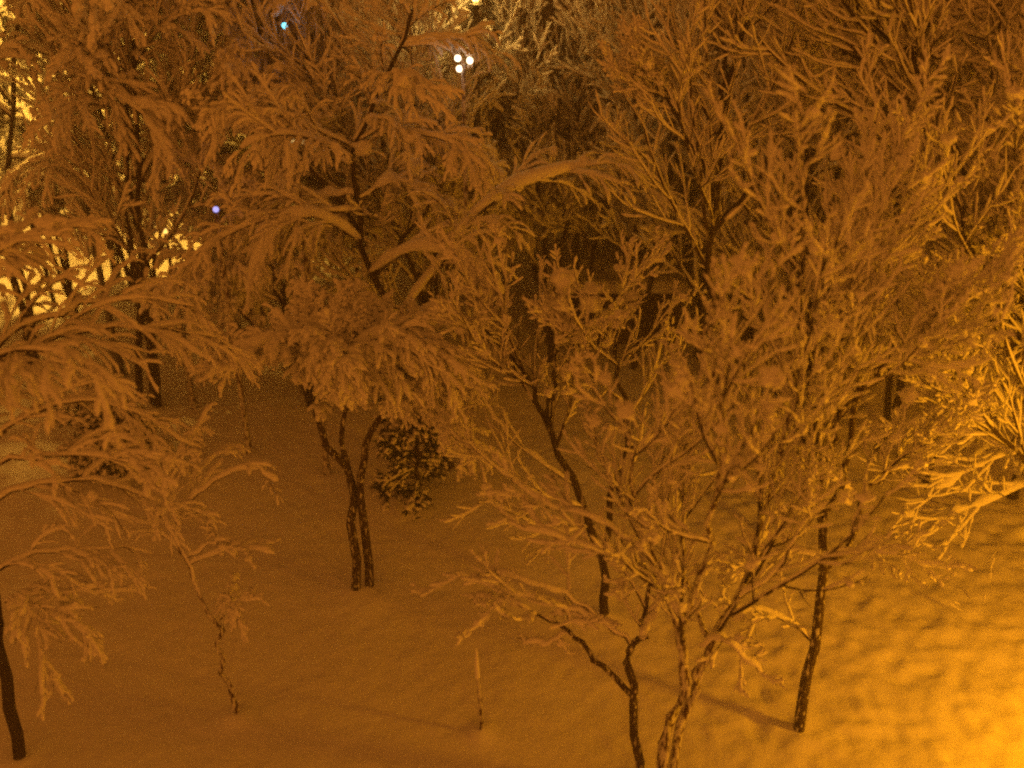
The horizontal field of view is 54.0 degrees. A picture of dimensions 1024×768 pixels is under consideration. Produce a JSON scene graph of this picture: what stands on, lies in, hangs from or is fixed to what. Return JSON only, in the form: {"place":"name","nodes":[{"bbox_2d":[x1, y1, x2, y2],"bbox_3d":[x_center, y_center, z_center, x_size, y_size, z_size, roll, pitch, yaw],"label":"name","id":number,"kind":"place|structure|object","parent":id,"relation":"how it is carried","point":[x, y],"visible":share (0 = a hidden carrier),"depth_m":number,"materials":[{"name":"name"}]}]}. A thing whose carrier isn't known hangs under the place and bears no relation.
{"place":"outdoors","nodes":[
{"label":"outdoors","id":0,"kind":"place"},
{"bbox_2d":[0,135,1023,767],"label":"ground","id":1,"kind":"structure","parent":0,"point":[326,667],"depth_m":10.49,"materials":[{"name":"white snow"}]},
{"bbox_2d":[0,5,106,324],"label":"snowy tree","id":2,"kind":"object","parent":1,"relation":"on","point":[67,288],"visible":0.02,"depth_m":16.76,"materials":[{"name":"brown plant"}]},
{"bbox_2d":[0,4,116,306],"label":"snowy tree","id":3,"kind":"object","parent":1,"relation":"on","point":[6,85],"visible":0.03,"depth_m":16.10,"materials":[{"name":"brown plant"}]},
{"bbox_2d":[0,0,145,319],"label":"snowy tree","id":4,"kind":"object","parent":1,"relation":"on","point":[126,268],"visible":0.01,"depth_m":15.22,"materials":[{"name":"brown plant"}]},
{"bbox_2d":[82,199,125,377],"bbox_3d":[-6.088,-2.571,14.392,0.283,5.700,0.301,0,27,0],"label":"street lamp","id":5,"kind":"object","parent":1,"relation":"on","point":[117,358],"visible":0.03,"depth_m":15.16,"materials":[{"name":"black metal"}]},
{"bbox_2d":[42,384,174,485],"bbox_3d":[-5.222,0.739,12.992,1.573,1.372,1.282,0,27,0],"label":"evergreen bush","id":6,"kind":"object","parent":1,"relation":"on","point":[105,467],"visible":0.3,"depth_m":12.89,"materials":[{"name":"green plant"}]},
{"bbox_2d":[100,228,121,278],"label":"snowy tree","id":7,"kind":"object","parent":1,"relation":"on","point":[109,245],"visible":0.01,"depth_m":19.27,"materials":[{"name":"brown plant"}]},
{"bbox_2d":[0,0,224,382],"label":"snowy tree","id":8,"kind":"object","parent":1,"relation":"on","point":[154,109],"visible":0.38,"depth_m":12.33,"materials":[{"name":"white snow"}]},
{"bbox_2d":[4,3,234,319],"bbox_3d":[-5.474,-3.909,15.381,3.930,6.971,2.852,-5,27,-9],"label":"snowy tree","id":9,"kind":"object","parent":1,"relation":"on","point":[154,258],"depth_m":15.62,"materials":[{"name":"brown plant"}]},
{"bbox_2d":[0,0,245,406],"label":"snowy tree","id":10,"kind":"object","parent":1,"relation":"on","point":[177,69],"visible":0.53,"depth_m":12.70,"materials":[{"name":"white plant"}]},
{"bbox_2d":[0,204,261,760],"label":"drooping tree","id":11,"kind":"object","parent":1,"relation":"on","point":[47,346],"visible":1,"depth_m":7.64,"materials":[{"name":"white plant"}]},
{"bbox_2d":[0,0,279,398],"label":"drooping tree","id":12,"kind":"object","parent":1,"relation":"on","point":[65,107],"visible":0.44,"depth_m":12.17,"materials":[{"name":"brown plant"}]},
{"bbox_2d":[47,32,250,251],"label":"snowy tree","id":13,"kind":"object","parent":1,"relation":"on","point":[241,138],"visible":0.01,"depth_m":15.28,"materials":[{"name":"brown plant"}]},
{"bbox_2d":[74,402,282,714],"bbox_3d":[-2.766,1.733,8.675,1.562,3.081,1.167,-16,31,-29],"label":"sapling","id":14,"kind":"object","parent":1,"relation":"on","point":[231,606],"visible":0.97,"depth_m":8.43,"materials":[{"name":"white plant"}]},
{"bbox_2d":[163,228,196,409],"bbox_3d":[-4.673,-0.823,14.171,0.100,2.852,0.100,0,27,0],"label":"globe lamp","id":15,"kind":"object","parent":1,"relation":"on","point":[192,400],"visible":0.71,"depth_m":14.53,"materials":[{"name":"glass"},{"name":"metal"}]},
{"bbox_2d":[75,77,333,254],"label":"snowy tree","id":16,"kind":"object","parent":1,"relation":"on","point":[90,248],"visible":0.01,"depth_m":17.90,"materials":[{"name":"brown plant"}]},
{"bbox_2d":[88,0,350,353],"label":"snowy tree","id":17,"kind":"object","parent":1,"relation":"on","point":[233,56],"visible":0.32,"depth_m":13.14,"materials":[{"name":"brown plant"}]},
{"bbox_2d":[197,51,241,330],"bbox_3d":[-4.513,-3.356,15.125,0.260,6.428,0.322,-23,35,-37],"label":"street lamp","id":18,"kind":"object","parent":1,"relation":"on","point":[202,80],"visible":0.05,"depth_m":15.70,"materials":[{"name":"black metal"}]},
{"bbox_2d":[213,206,252,454],"bbox_3d":[-3.554,-0.551,12.851,0.100,3.540,0.100,0,27,0],"label":"globe lamp","id":19,"kind":"object","parent":1,"relation":"on","point":[247,437],"visible":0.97,"depth_m":12.82,"materials":[{"name":"black metal"}]},
{"bbox_2d":[185,81,311,315],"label":"snowy tree","id":20,"kind":"object","parent":1,"relation":"on","point":[225,150],"visible":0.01,"depth_m":16.41,"materials":[{"name":"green plant"}]},
{"bbox_2d":[130,133,371,406],"bbox_3d":[-3.552,-1.353,13.673,3.147,4.093,2.034,0,27,0],"label":"drooping tree","id":21,"kind":"object","parent":1,"relation":"on","point":[194,217],"visible":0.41,"depth_m":13.55,"materials":[{"name":"brown plant"}]},
{"bbox_2d":[180,53,409,313],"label":"snowy tree","id":22,"kind":"object","parent":1,"relation":"on","point":[316,185],"visible":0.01,"depth_m":16.12,"materials":[{"name":"white snow"}]},
{"bbox_2d":[282,23,324,409],"bbox_3d":[-2.752,-1.937,13.379,0.100,5.451,0.100,0,27,0],"label":"globe lamp","id":23,"kind":"object","parent":1,"relation":"on","point":[286,42],"visible":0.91,"depth_m":12.24,"materials":[{"name":"black metal"}]},
{"bbox_2d":[295,162,330,475],"bbox_3d":[-2.423,-0.711,12.208,0.100,4.454,0.100,0,27,0],"label":"globe lamp","id":24,"kind":"object","parent":1,"relation":"on","point":[326,464],"visible":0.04,"depth_m":11.88,"materials":[{"name":"black metal"}]},
{"bbox_2d":[187,276,502,590],"bbox_3d":[-1.248,0.692,10.099,2.520,3.747,2.551,12,29,22],"label":"drooping tree","id":25,"kind":"object","parent":1,"relation":"on","point":[348,346],"visible":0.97,"depth_m":9.20,"materials":[{"name":"white plant"}]},
{"bbox_2d":[251,0,440,271],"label":"snowy tree","id":26,"kind":"object","parent":1,"relation":"on","point":[337,176],"visible":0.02,"depth_m":15.15,"materials":[{"name":"brown plant"}]},
{"bbox_2d":[217,0,528,311],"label":"snowy tree","id":27,"kind":"object","parent":1,"relation":"on","point":[355,24],"visible":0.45,"depth_m":12.22,"materials":[{"name":"white plant"}]},
{"bbox_2d":[180,0,609,323],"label":"snowy tree","id":28,"kind":"object","parent":1,"relation":"on","point":[548,96],"visible":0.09,"depth_m":14.01,"materials":[{"name":"brown plant"}]},
{"bbox_2d":[369,395,458,520],"bbox_3d":[-1.182,0.617,12.208,1.147,2.020,1.354,0,27,0],"label":"bush","id":29,"kind":"object","parent":1,"relation":"on","point":[396,442],"visible":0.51,"depth_m":12.19,"materials":[{"name":"green plant"}]},
{"bbox_2d":[380,18,450,270],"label":"snowy tree","id":30,"kind":"object","parent":1,"relation":"on","point":[385,163],"depth_m":18.80,"materials":[{"name":"brown plant"}]},
{"bbox_2d":[167,0,702,468],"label":"drooping tree","id":31,"kind":"object","parent":1,"relation":"on","point":[277,138],"visible":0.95,"depth_m":10.99,"materials":[{"name":"white plant"}]},
{"bbox_2d":[454,55,473,450],"bbox_3d":[-0.520,-1.171,12.029,0.202,5.327,0.100,0,27,0],"label":"globe lamp","id":32,"kind":"object","parent":1,"relation":"on","point":[459,68],"visible":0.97,"depth_m":11.41,"materials":[{"name":"glowing white glass"},{"name":"painted metal"}]},
{"bbox_2d":[467,0,486,407],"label":"street lamp","id":33,"kind":"object","parent":1,"relation":"on","point":[475,13],"visible":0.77,"depth_m":12.72,"materials":[{"name":"black metal"}]},
{"bbox_2d":[474,648,483,730],"bbox_3d":[-0.291,2.762,8.976,0.079,1.046,0.045,0,27,0],"label":"wooden stake","id":34,"kind":"object","parent":1,"relation":"on","point":[479,694],"visible":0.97,"depth_m":8.95,"materials":[{"name":"brown wood"}]},
{"bbox_2d":[439,18,551,238],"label":"snowy tree","id":35,"kind":"object","parent":1,"relation":"on","point":[538,226],"depth_m":19.82,"materials":[{"name":"brown plant"}]},
{"bbox_2d":[467,7,632,302],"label":"upright tree","id":36,"kind":"object","parent":1,"relation":"on","point":[511,243],"visible":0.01,"depth_m":16.30,"materials":[{"name":"brown plant"}]},
{"bbox_2d":[414,215,704,615],"bbox_3d":[0.489,0.501,9.681,2.711,4.390,1.590,0,27,0],"label":"upright tree","id":37,"kind":"object","parent":1,"relation":"on","point":[559,314],"visible":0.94,"depth_m":9.13,"materials":[{"name":"brown plant"}]},
{"bbox_2d":[472,0,653,365],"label":"snowy tree","id":38,"kind":"object","parent":1,"relation":"on","point":[523,107],"visible":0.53,"depth_m":13.86,"materials":[{"name":"brown plant"}]},
{"bbox_2d":[410,494,731,767],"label":"upright tree","id":39,"kind":"object","parent":1,"relation":"on","point":[492,577],"visible":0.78,"depth_m":7.74,"materials":[{"name":"brown plant"}]},
{"bbox_2d":[534,0,615,247],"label":"snowy tree","id":40,"kind":"object","parent":1,"relation":"on","point":[593,4],"depth_m":16.51,"materials":[{"name":"brown plant"}]},
{"bbox_2d":[497,0,678,351],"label":"snowy tree","id":41,"kind":"object","parent":1,"relation":"on","point":[576,225],"visible":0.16,"depth_m":14.71,"materials":[{"name":"brown plant"}]},
{"bbox_2d":[537,247,691,345],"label":"shed","id":42,"kind":"structure","parent":1,"relation":"on","point":[605,262],"depth_m":16.45,"materials":[{"name":"white"}]},
{"bbox_2d":[541,3,750,324],"bbox_3d":[2.531,-3.951,15.444,4.739,6.991,5.167,-13,30,-24],"label":"snowy tree","id":43,"kind":"object","parent":1,"relation":"on","point":[594,46],"visible":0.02,"depth_m":13.74,"materials":[{"name":"brown plant"}]},
{"bbox_2d":[547,0,765,369],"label":"snowy tree","id":44,"kind":"object","parent":1,"relation":"on","point":[610,221],"visible":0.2,"depth_m":13.51,"materials":[{"name":"white snow"}]},
{"bbox_2d":[569,177,770,316],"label":"tree","id":45,"kind":"object","parent":1,"relation":"on","point":[674,239],"visible":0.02,"depth_m":18.14,"materials":[{"name":"brown plant"}]},
{"bbox_2d":[631,45,754,314],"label":"snowy tree","id":46,"kind":"object","parent":1,"relation":"on","point":[688,245],"depth_m":16.97,"materials":[{"name":"brown plant"}]},
{"bbox_2d":[475,197,923,767],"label":"upright tree","id":47,"kind":"object","parent":1,"relation":"on","point":[687,429],"visible":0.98,"depth_m":7.05,"materials":[{"name":"white plant"}]},
{"bbox_2d":[548,37,855,358],"bbox_3d":[3.690,-4.161,15.145,5.823,7.595,6.348,-24,36,-39],"label":"snowy tree","id":48,"kind":"object","parent":1,"relation":"on","point":[565,122],"visible":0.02,"depth_m":14.43,"materials":[{"name":"brown plant"}]},
{"bbox_2d":[622,1,791,348],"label":"snowy tree","id":49,"kind":"object","parent":1,"relation":"on","point":[747,334],"depth_m":16.29,"materials":[{"name":"brown plant"}]},
{"bbox_2d":[588,0,831,535],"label":"upright tree","id":50,"kind":"object","parent":1,"relation":"on","point":[633,70],"visible":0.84,"depth_m":9.48,"materials":[{"name":"brown plant"}]},
{"bbox_2d":[575,0,850,407],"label":"snowy tree","id":51,"kind":"object","parent":1,"relation":"on","point":[682,10],"visible":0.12,"depth_m":12.65,"materials":[{"name":"brown plant"}]},
{"bbox_2d":[744,0,877,353],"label":"snowy tree","id":52,"kind":"object","parent":1,"relation":"on","point":[787,352],"visible":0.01,"depth_m":12.94,"materials":[{"name":"brown plant"}]},
{"bbox_2d":[692,0,968,452],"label":"snowy tree","id":53,"kind":"object","parent":1,"relation":"on","point":[848,130],"visible":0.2,"depth_m":11.32,"materials":[{"name":"brown plant"}]},
{"bbox_2d":[701,32,1010,377],"bbox_3d":[4.690,-1.856,13.027,3.980,5.527,3.401,9,28,16],"label":"snowy tree","id":54,"kind":"object","parent":1,"relation":"on","point":[739,280],"visible":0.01,"depth_m":12.47,"materials":[{"name":"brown plant"}]},
{"bbox_2d":[694,43,1023,732],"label":"upright tree","id":55,"kind":"object","parent":1,"relation":"on","point":[963,281],"visible":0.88,"depth_m":7.12,"materials":[{"name":"white plant"}]},
{"bbox_2d":[699,0,1023,610],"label":"upright tree","id":56,"kind":"object","parent":1,"relation":"on","point":[988,19],"visible":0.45,"depth_m":8.95,"materials":[{"name":"white plant"}]},
{"bbox_2d":[753,0,1021,454],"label":"snowy tree","id":57,"kind":"object","parent":1,"relation":"on","point":[900,385],"visible":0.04,"depth_m":11.44,"materials":[{"name":"brown plant"}]},
{"bbox_2d":[829,63,966,374],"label":"snowy tree","id":58,"kind":"object","parent":1,"relation":"on","point":[948,90],"visible":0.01,"depth_m":11.75,"materials":[{"name":"brown plant"}]},
{"bbox_2d":[799,74,1023,489],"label":"snowy tree","id":59,"kind":"object","parent":1,"relation":"on","point":[982,446],"visible":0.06,"depth_m":11.00,"materials":[{"name":"brown plant"}]},
{"bbox_2d":[812,3,1023,461],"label":"upright tree","id":60,"kind":"object","parent":1,"relation":"on","point":[950,211],"visible":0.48,"depth_m":8.47,"materials":[{"name":"brown plant"}]},
{"bbox_2d":[933,67,1014,442],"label":"snowy tree","id":61,"kind":"object","parent":1,"relation":"on","point":[971,73],"depth_m":12.26,"materials":[{"name":"brown plant"}]},
{"bbox_2d":[1006,71,1023,499],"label":"snowy tree","id":62,"kind":"object","parent":1,"relation":"on","point":[1014,495],"depth_m":12.54,"materials":[{"name":"brown plant"}]}
]}

